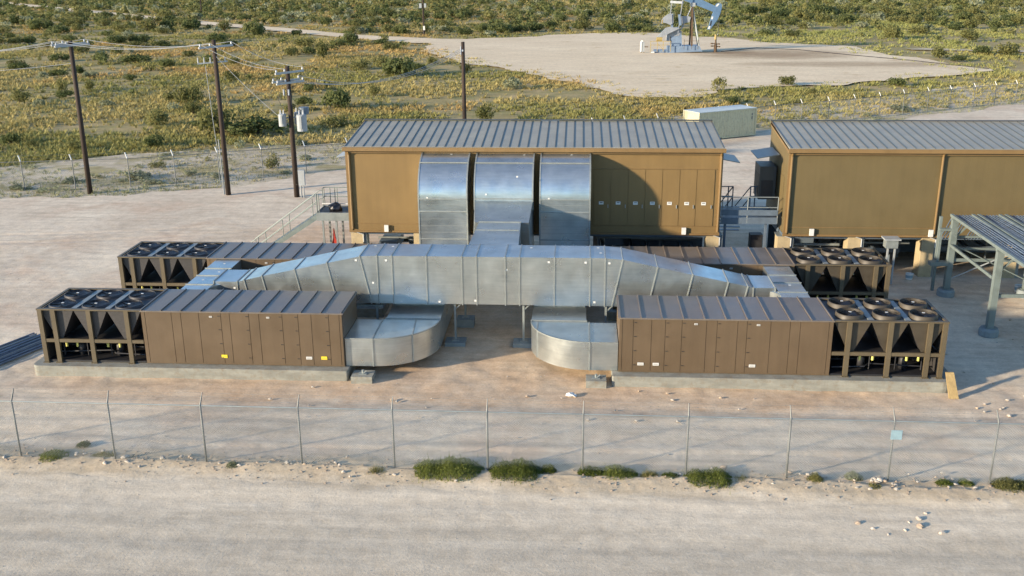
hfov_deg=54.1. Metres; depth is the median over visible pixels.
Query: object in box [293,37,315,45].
shrub
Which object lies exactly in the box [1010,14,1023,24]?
shrub
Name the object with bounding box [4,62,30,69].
shrub
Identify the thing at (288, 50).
shrub
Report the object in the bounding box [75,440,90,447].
weed clump
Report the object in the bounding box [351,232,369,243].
support pier
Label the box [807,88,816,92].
shrub
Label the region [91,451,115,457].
weed clump
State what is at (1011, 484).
weed clump
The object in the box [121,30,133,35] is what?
shrub
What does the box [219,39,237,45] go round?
shrub
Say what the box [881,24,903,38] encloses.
shrub
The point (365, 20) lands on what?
shrub
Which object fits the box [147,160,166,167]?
shrub
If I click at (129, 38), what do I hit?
shrub
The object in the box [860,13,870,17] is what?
shrub
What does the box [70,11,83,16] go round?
shrub
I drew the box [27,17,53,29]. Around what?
shrub
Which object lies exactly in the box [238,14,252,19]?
shrub
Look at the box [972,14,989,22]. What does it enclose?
shrub
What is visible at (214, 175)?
shrub
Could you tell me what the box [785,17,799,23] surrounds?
shrub
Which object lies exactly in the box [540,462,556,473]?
weed clump
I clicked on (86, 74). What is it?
shrub
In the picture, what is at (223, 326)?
rooftop air unit
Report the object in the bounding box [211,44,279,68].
power line
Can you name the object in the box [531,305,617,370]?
elbow duct
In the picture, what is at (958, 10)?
shrub
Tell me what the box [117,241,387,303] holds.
rooftop air unit
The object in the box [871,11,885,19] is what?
shrub
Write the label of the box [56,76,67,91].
shrub
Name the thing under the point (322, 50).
shrub
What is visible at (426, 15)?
shrub
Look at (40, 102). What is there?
shrub
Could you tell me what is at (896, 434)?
fence sign
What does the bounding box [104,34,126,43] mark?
shrub
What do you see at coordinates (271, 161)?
shrub
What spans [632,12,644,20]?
shrub
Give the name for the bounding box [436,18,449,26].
shrub
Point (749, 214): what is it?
walkway
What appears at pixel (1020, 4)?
shrub
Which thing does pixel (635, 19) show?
shrub
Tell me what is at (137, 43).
shrub
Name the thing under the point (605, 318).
duct support
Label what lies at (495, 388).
yard gravel
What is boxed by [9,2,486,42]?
dirt road
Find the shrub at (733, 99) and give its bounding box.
[725,96,740,102]
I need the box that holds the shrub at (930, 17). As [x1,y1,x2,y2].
[924,14,937,20]
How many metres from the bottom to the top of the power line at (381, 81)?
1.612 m
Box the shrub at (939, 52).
[931,46,949,57]
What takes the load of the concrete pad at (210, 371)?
on the yard dirt
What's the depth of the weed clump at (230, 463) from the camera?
33.41 m
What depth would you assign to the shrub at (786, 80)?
132.81 m
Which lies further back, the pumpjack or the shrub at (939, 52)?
the pumpjack
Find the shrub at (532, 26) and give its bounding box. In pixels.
[526,21,543,30]
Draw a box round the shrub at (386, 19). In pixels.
[378,17,390,22]
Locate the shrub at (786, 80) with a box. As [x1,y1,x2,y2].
[777,75,795,84]
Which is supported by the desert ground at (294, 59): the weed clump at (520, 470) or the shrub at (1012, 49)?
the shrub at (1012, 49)
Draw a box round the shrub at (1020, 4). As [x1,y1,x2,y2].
[1012,1,1023,6]
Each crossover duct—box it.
[181,259,241,289]
[762,266,809,297]
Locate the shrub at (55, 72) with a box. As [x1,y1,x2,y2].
[48,69,68,76]
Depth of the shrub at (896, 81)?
131.73 m
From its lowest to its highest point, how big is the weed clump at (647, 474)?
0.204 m
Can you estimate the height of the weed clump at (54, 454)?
0.247 m
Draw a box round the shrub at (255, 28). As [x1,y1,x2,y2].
[242,20,265,35]
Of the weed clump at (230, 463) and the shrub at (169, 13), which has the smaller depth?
the weed clump at (230, 463)
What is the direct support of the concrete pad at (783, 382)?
on the yard dirt
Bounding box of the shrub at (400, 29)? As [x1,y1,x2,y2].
[391,24,409,33]
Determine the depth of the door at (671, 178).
52.17 m
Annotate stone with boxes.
[916,522,924,528]
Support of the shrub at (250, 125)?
on the desert ground at (294, 59)
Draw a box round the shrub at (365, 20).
[363,17,376,24]
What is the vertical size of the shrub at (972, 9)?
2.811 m
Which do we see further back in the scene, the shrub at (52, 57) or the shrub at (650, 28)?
the shrub at (650, 28)
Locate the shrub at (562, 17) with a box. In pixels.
[554,14,567,20]
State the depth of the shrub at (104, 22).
268.54 m
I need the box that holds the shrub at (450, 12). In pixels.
[447,9,458,16]
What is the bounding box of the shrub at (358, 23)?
[351,19,363,26]
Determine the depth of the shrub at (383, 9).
313.02 m
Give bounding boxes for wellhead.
[710,34,719,51]
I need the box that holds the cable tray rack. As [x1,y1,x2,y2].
[928,214,1023,337]
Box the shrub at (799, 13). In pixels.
[789,7,810,20]
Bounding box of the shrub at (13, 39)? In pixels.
[7,37,22,43]
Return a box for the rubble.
[0,443,1022,517]
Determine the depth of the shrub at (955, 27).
229.97 m
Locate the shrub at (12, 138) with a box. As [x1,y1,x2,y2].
[0,132,23,143]
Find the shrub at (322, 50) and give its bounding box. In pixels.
[314,38,329,57]
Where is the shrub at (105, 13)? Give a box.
[99,11,112,16]
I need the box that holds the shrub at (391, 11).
[386,9,396,16]
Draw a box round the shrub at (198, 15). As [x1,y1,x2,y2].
[192,13,201,18]
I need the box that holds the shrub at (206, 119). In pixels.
[196,103,235,133]
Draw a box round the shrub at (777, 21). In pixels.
[768,19,783,24]
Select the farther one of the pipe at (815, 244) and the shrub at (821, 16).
the shrub at (821, 16)
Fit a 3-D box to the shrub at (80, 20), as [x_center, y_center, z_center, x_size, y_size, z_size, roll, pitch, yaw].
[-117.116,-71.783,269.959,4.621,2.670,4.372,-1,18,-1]
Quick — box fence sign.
[890,430,902,439]
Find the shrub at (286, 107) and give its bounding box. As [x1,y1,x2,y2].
[284,103,295,110]
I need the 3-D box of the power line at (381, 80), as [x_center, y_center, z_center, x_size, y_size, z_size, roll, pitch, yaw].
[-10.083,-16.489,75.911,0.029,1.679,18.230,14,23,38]
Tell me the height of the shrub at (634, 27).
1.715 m
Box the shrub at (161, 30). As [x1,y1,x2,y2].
[155,27,169,33]
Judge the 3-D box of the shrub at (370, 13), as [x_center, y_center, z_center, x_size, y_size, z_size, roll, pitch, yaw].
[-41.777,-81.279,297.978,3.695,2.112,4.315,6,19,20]
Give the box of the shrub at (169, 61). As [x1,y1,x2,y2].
[158,58,175,65]
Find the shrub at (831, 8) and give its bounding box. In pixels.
[826,5,836,12]
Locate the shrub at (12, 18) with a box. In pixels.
[9,14,21,23]
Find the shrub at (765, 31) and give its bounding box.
[757,29,773,35]
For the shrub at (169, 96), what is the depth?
122.48 m
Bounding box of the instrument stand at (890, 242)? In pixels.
[881,236,901,284]
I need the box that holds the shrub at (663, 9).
[660,6,672,12]
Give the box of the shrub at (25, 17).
[18,15,32,20]
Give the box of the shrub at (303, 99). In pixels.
[295,96,312,104]
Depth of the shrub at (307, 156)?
85.54 m
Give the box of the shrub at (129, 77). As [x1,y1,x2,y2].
[123,73,137,79]
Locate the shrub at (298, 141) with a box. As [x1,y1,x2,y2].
[295,139,308,145]
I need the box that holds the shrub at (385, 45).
[382,42,395,49]
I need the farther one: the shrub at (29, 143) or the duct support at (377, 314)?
the shrub at (29, 143)
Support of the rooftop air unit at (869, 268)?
on the concrete pad at (611, 314)
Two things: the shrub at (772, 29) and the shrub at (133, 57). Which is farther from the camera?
the shrub at (772, 29)
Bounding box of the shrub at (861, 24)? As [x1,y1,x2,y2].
[854,21,868,27]
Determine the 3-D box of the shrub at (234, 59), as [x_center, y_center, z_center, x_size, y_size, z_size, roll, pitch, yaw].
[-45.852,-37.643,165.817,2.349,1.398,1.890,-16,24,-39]
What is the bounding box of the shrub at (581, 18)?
[575,15,591,21]
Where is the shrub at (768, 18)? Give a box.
[763,15,780,20]
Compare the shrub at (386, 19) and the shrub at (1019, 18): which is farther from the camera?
the shrub at (386, 19)
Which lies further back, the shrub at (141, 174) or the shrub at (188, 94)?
the shrub at (188, 94)
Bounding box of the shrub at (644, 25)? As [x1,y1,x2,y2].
[637,23,651,29]
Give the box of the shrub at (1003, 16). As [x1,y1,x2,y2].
[1001,14,1015,18]
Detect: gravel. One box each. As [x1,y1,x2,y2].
[2,475,1007,575]
[3,214,1006,471]
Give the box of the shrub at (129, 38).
[126,34,137,41]
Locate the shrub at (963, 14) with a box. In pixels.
[953,11,973,19]
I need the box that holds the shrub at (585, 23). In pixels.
[575,19,594,29]
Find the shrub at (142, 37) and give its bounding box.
[132,34,150,41]
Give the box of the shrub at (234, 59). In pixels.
[228,56,240,63]
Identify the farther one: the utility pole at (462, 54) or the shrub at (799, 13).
the shrub at (799, 13)
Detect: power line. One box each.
[0,63,70,70]
[6,39,82,50]
[52,41,198,49]
[65,41,208,48]
[85,39,230,46]
[200,44,271,69]
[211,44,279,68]
[222,63,288,124]
[231,41,300,66]
[273,49,459,84]
[281,51,458,83]
[299,52,459,82]
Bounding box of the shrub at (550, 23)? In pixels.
[542,19,557,27]
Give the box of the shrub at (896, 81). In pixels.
[885,77,906,84]
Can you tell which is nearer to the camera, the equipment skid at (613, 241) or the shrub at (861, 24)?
the equipment skid at (613, 241)
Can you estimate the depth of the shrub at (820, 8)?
294.40 m
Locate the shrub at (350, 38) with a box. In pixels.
[342,31,358,43]
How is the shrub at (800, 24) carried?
on the desert ground at (294, 59)
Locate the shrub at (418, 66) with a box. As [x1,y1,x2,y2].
[413,63,425,69]
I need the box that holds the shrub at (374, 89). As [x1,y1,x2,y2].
[368,84,380,95]
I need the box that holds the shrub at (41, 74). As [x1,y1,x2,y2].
[37,71,45,77]
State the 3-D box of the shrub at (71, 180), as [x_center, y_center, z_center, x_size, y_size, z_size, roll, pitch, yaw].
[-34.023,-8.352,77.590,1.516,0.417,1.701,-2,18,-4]
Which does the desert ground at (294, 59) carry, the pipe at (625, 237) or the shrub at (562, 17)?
the shrub at (562, 17)
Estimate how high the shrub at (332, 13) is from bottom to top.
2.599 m
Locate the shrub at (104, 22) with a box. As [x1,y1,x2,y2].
[97,18,111,25]
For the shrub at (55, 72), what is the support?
on the desert ground at (294, 59)
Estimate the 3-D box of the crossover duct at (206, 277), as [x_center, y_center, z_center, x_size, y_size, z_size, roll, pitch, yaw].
[-13.313,-0.067,45.240,1.655,1.180,4.780,1,18,4]
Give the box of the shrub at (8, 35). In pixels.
[4,32,14,37]
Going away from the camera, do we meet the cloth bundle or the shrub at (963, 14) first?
the cloth bundle
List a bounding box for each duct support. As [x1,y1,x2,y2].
[351,369,375,383]
[376,303,382,319]
[445,304,466,346]
[457,304,474,327]
[513,305,530,347]
[586,374,605,388]
[604,306,612,322]
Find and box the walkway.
[719,186,778,247]
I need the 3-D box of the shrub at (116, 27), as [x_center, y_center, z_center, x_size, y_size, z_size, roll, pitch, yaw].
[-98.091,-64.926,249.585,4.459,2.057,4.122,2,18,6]
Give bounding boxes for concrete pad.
[34,356,355,380]
[357,303,390,317]
[607,306,616,320]
[611,366,947,392]
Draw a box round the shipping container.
[683,105,756,138]
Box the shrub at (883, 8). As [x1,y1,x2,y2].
[875,5,890,12]
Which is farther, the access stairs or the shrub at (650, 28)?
the shrub at (650, 28)
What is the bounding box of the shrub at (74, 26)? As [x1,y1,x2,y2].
[70,22,82,30]
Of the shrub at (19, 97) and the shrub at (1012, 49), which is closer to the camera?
the shrub at (19, 97)
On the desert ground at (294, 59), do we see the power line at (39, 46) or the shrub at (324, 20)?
the shrub at (324, 20)
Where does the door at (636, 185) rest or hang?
in the equipment building at (656, 177)
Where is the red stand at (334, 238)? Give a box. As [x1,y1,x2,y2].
[332,228,336,242]
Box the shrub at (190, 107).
[183,100,203,113]
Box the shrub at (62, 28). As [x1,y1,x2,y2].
[49,24,70,32]
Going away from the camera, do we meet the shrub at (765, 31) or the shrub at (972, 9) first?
the shrub at (765, 31)
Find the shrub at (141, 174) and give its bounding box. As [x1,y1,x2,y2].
[123,170,152,180]
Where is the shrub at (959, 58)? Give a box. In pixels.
[949,55,966,60]
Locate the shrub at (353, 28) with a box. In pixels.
[347,25,361,32]
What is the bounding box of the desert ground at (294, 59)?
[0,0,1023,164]
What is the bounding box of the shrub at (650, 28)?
[641,26,656,31]
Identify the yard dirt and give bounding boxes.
[0,212,1023,478]
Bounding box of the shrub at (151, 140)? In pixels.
[143,133,163,146]
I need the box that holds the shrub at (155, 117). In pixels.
[143,108,168,125]
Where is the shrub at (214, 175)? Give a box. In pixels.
[209,172,223,178]
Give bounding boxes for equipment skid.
[378,234,413,243]
[598,238,692,246]
[793,238,898,264]
[940,239,995,250]
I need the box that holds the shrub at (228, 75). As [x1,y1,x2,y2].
[223,70,239,80]
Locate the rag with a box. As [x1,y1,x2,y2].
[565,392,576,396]
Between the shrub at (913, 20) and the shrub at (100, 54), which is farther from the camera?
the shrub at (913, 20)
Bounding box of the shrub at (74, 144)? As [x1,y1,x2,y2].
[64,140,80,149]
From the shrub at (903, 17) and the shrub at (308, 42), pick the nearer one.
the shrub at (308, 42)
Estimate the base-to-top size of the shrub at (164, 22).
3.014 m
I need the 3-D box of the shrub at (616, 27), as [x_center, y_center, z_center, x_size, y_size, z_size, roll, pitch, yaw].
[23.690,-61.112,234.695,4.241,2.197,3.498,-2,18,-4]
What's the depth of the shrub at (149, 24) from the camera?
249.23 m
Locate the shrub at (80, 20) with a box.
[69,17,85,24]
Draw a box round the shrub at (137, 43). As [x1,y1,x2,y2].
[125,41,148,46]
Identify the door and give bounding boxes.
[593,169,610,224]
[610,169,627,224]
[627,169,645,225]
[644,169,662,225]
[661,170,679,225]
[678,170,696,225]
[695,170,714,225]
[778,174,783,214]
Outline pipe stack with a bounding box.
[0,332,42,364]
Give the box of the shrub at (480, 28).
[474,23,486,31]
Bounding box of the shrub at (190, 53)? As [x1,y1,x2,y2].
[181,50,196,57]
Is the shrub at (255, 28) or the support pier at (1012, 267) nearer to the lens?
the support pier at (1012, 267)
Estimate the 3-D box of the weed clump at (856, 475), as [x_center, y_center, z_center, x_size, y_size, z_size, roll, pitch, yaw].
[11.042,6.019,32.374,0.713,0.317,0.608,13,22,35]
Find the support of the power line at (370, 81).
attached to the utility pole at (300, 118)
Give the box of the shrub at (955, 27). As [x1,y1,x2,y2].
[944,23,964,29]
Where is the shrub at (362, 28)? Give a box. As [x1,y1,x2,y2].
[355,26,368,32]
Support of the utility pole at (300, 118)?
on the yard ground at (274, 197)
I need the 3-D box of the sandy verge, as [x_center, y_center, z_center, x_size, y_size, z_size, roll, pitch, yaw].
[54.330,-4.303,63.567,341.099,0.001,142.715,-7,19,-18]
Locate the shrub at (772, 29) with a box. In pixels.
[761,26,777,32]
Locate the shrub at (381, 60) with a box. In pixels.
[372,54,390,65]
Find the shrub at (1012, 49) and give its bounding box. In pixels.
[993,41,1019,55]
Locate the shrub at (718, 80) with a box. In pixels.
[711,76,726,90]
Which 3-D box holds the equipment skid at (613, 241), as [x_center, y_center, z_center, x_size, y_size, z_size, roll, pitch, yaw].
[7.567,-2.402,56.428,5.450,1.470,2.620,1,18,4]
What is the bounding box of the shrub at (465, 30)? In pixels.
[457,27,473,34]
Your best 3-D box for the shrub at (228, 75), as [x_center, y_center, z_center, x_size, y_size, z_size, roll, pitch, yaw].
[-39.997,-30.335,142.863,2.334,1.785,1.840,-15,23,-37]
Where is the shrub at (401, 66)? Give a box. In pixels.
[381,56,415,75]
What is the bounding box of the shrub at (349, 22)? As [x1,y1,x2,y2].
[347,17,364,25]
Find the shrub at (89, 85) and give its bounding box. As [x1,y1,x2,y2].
[83,79,93,89]
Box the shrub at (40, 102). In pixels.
[32,98,45,105]
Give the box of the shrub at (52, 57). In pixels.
[47,53,69,60]
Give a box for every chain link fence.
[0,79,1023,189]
[0,388,1023,483]
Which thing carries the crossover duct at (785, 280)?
attached to the trunk duct at (522, 274)
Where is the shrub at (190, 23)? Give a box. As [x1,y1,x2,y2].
[181,17,200,28]
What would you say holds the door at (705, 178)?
in the equipment building at (656, 177)
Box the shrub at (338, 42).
[329,38,346,45]
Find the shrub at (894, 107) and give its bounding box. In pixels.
[887,104,912,111]
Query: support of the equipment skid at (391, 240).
on the yard dirt
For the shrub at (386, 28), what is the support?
on the desert ground at (294, 59)
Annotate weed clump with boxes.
[37,449,71,462]
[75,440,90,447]
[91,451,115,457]
[226,460,237,468]
[365,465,386,475]
[411,453,484,484]
[488,456,542,487]
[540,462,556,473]
[577,465,602,476]
[601,464,639,482]
[638,469,659,477]
[661,472,679,478]
[682,465,734,489]
[733,475,749,481]
[807,472,824,483]
[844,470,864,481]
[868,483,881,489]
[935,478,953,487]
[958,478,974,486]
[990,475,1023,492]
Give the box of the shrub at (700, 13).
[695,10,710,16]
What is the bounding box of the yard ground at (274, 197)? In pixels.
[0,105,1023,461]
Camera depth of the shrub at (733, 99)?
117.18 m
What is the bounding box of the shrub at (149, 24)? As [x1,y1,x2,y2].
[136,17,157,30]
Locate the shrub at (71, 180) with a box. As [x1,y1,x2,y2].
[61,176,82,183]
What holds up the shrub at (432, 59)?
on the desert ground at (294, 59)
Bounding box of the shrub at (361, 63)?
[348,59,372,68]
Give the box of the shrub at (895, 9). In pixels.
[887,7,901,14]
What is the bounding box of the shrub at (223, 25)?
[216,19,232,30]
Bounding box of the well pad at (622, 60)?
[421,33,993,96]
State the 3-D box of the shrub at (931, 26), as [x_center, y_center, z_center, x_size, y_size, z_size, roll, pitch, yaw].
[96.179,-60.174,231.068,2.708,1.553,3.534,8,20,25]
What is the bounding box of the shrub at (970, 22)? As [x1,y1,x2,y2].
[963,17,979,27]
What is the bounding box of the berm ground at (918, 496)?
[0,438,1023,516]
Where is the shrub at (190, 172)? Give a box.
[184,170,197,175]
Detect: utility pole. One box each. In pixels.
[51,39,92,193]
[197,40,232,194]
[272,66,308,197]
[419,0,425,34]
[460,42,466,118]
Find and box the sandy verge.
[0,82,1023,198]
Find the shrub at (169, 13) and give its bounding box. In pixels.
[163,12,177,16]
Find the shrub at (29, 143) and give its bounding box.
[25,140,37,145]
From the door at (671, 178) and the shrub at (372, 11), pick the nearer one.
the door at (671, 178)
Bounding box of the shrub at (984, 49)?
[972,45,991,53]
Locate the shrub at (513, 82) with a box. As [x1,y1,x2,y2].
[502,77,521,88]
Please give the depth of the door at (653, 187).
52.22 m
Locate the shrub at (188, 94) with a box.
[173,85,203,103]
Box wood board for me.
[945,372,958,398]
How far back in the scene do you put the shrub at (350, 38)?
205.60 m
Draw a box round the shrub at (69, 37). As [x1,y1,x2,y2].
[59,34,77,40]
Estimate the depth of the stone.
29.55 m
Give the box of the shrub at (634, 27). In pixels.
[625,24,639,30]
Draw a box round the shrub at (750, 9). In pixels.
[741,4,758,13]
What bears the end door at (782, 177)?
in the equipment building at (911, 181)
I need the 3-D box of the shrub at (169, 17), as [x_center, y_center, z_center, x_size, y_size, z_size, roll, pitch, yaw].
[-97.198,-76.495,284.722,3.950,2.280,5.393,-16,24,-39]
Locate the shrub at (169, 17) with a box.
[162,14,175,20]
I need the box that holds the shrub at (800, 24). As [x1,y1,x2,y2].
[796,20,812,27]
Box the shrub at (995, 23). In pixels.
[985,19,1001,27]
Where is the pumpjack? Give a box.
[650,0,721,52]
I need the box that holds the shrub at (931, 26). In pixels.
[924,24,934,29]
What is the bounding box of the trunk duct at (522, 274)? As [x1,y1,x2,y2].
[213,243,775,306]
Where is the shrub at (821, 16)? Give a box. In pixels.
[814,12,827,20]
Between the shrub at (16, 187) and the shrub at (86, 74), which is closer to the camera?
the shrub at (16, 187)
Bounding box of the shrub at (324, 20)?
[318,15,331,24]
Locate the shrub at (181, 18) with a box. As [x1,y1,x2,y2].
[173,17,186,20]
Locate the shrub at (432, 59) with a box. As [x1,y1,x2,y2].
[426,57,437,63]
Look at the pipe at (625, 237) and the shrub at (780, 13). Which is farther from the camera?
the shrub at (780, 13)
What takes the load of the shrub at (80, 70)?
on the desert ground at (294, 59)
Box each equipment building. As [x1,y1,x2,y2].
[336,119,739,246]
[751,120,1023,257]
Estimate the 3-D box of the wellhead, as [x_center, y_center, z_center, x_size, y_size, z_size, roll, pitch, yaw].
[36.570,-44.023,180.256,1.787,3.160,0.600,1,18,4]
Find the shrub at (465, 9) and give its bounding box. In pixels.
[457,7,471,12]
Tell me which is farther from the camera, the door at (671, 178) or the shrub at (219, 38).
the shrub at (219, 38)
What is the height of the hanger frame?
2.025 m
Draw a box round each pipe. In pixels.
[378,236,413,238]
[596,236,700,238]
[793,243,838,245]
[864,241,909,243]
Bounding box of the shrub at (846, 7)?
[839,6,851,12]
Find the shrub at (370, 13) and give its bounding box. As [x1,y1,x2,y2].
[366,11,377,16]
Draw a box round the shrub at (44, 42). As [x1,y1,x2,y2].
[39,40,54,47]
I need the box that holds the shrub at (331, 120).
[318,114,349,126]
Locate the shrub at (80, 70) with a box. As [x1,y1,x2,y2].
[70,65,85,73]
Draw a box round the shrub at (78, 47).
[66,46,86,51]
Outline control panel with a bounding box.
[640,40,647,52]
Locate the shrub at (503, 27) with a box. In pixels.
[487,22,513,32]
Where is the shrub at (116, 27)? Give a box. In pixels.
[110,24,127,30]
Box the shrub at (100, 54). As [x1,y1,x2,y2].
[92,52,108,60]
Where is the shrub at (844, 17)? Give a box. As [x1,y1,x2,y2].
[835,13,855,22]
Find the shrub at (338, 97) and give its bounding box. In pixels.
[320,87,350,108]
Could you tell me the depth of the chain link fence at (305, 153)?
79.56 m
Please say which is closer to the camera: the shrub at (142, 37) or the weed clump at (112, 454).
the weed clump at (112, 454)
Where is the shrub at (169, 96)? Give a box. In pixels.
[162,91,177,100]
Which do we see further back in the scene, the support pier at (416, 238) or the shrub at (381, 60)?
the shrub at (381, 60)
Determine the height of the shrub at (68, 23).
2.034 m
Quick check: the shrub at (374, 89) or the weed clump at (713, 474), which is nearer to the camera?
the weed clump at (713, 474)
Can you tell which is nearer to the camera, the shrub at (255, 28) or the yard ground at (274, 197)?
the yard ground at (274, 197)
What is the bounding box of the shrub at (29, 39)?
[21,36,35,42]
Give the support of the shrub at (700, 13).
on the desert ground at (294, 59)
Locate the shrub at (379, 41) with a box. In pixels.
[373,39,387,43]
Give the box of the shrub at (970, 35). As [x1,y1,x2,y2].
[959,28,978,40]
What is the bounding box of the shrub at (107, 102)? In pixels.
[98,99,117,105]
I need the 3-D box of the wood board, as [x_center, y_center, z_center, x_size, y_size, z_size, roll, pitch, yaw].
[16.803,3.717,38.307,0.420,0.860,0.580,1,18,4]
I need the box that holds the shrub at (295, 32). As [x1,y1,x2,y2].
[291,30,301,34]
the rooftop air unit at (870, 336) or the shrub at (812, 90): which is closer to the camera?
the rooftop air unit at (870, 336)
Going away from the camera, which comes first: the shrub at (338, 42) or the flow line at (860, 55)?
the flow line at (860, 55)
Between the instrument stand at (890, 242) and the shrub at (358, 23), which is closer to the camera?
the instrument stand at (890, 242)
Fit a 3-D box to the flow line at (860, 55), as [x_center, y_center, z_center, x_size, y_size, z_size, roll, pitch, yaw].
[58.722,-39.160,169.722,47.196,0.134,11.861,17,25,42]
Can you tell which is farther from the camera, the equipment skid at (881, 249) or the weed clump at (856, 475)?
the equipment skid at (881, 249)
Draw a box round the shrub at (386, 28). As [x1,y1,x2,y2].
[381,23,393,32]
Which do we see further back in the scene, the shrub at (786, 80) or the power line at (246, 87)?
the shrub at (786, 80)
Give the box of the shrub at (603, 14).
[599,11,609,17]
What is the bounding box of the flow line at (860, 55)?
[721,48,988,68]
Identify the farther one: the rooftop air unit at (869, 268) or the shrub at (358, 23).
the shrub at (358, 23)
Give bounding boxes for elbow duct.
[344,303,453,366]
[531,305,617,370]
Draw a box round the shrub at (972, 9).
[966,5,979,13]
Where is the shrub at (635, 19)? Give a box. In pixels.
[625,16,641,24]
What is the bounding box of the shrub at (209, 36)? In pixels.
[204,32,223,41]
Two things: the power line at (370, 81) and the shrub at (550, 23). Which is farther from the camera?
the shrub at (550, 23)
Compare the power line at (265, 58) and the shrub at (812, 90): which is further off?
the shrub at (812, 90)
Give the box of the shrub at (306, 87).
[302,82,315,90]
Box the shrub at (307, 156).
[297,154,310,160]
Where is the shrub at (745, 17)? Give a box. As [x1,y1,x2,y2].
[738,15,752,19]
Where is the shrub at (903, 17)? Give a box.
[897,13,910,21]
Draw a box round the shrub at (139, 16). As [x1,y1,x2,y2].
[131,14,144,20]
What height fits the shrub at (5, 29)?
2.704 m
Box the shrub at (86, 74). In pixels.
[82,71,98,77]
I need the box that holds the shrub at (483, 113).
[475,104,495,118]
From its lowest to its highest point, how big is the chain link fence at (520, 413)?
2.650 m
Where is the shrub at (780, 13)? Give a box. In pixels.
[768,9,789,17]
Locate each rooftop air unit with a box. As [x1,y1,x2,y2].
[36,288,356,366]
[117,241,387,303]
[611,245,891,308]
[616,294,949,378]
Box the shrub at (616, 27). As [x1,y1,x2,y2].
[605,22,621,31]
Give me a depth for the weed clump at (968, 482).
31.92 m
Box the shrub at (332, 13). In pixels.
[329,9,340,16]
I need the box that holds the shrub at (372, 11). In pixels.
[365,9,380,14]
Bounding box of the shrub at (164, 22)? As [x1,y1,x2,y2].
[159,18,176,28]
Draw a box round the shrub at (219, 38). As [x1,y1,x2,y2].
[211,35,225,41]
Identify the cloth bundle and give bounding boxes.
[328,202,341,210]
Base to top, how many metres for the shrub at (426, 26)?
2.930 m
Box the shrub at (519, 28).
[512,24,528,31]
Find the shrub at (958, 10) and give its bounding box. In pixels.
[952,9,967,14]
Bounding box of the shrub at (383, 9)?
[378,7,389,13]
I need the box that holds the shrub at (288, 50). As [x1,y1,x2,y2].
[284,46,295,55]
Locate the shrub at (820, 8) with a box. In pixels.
[805,3,829,13]
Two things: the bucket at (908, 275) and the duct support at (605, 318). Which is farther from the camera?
the bucket at (908, 275)
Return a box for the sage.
[18,85,1023,194]
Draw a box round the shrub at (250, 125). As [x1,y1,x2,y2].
[224,115,288,136]
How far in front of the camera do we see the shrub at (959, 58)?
161.81 m
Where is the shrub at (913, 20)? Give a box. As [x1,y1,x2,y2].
[905,15,922,23]
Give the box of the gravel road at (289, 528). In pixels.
[0,471,1023,575]
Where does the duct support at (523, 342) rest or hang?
on the yard dirt
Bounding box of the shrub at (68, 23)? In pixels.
[64,20,74,26]
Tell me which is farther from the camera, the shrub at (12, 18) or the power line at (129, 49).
the shrub at (12, 18)
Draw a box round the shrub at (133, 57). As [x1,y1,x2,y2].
[118,53,152,62]
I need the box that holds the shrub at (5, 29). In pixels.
[0,25,11,32]
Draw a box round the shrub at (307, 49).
[300,46,315,53]
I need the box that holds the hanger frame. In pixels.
[356,303,382,305]
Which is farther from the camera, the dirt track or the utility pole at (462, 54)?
the dirt track
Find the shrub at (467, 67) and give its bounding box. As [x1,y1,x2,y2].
[459,62,472,71]
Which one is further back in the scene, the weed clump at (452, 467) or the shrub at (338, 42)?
the shrub at (338, 42)
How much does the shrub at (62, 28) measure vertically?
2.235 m
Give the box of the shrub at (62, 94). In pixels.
[53,90,73,97]
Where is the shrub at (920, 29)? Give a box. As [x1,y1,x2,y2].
[908,25,929,33]
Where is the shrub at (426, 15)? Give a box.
[415,12,429,18]
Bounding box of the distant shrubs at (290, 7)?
[0,0,1023,147]
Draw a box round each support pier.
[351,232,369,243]
[414,233,418,243]
[704,231,722,246]
[774,231,793,247]
[843,237,863,274]
[912,238,936,276]
[1001,241,1019,277]
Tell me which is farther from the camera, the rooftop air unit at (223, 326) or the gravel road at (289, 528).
the rooftop air unit at (223, 326)
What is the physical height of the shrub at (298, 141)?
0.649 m
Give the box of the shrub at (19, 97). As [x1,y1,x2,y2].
[9,89,30,102]
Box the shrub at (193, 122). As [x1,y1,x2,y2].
[190,119,208,125]
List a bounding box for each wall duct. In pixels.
[418,153,470,244]
[469,153,534,244]
[539,153,590,245]
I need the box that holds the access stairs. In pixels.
[252,187,348,242]
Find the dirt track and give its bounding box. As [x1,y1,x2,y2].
[907,48,1023,51]
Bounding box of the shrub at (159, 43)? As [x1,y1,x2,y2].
[152,40,171,46]
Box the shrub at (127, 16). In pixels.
[118,14,132,19]
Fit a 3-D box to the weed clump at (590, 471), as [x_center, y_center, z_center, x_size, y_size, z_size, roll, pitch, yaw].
[2.591,5.999,32.736,1.036,0.252,0.885,1,18,4]
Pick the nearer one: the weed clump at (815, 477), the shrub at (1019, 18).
the weed clump at (815, 477)
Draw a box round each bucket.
[905,272,913,279]
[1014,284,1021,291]
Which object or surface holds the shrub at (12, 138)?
on the desert ground at (294, 59)
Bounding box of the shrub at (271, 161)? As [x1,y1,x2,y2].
[263,155,278,168]
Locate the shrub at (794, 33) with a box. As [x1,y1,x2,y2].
[785,29,799,36]
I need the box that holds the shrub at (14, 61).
[6,59,25,65]
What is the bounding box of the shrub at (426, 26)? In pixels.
[421,21,430,31]
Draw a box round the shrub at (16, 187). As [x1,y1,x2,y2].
[8,184,32,189]
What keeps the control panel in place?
on the well pad at (622, 60)

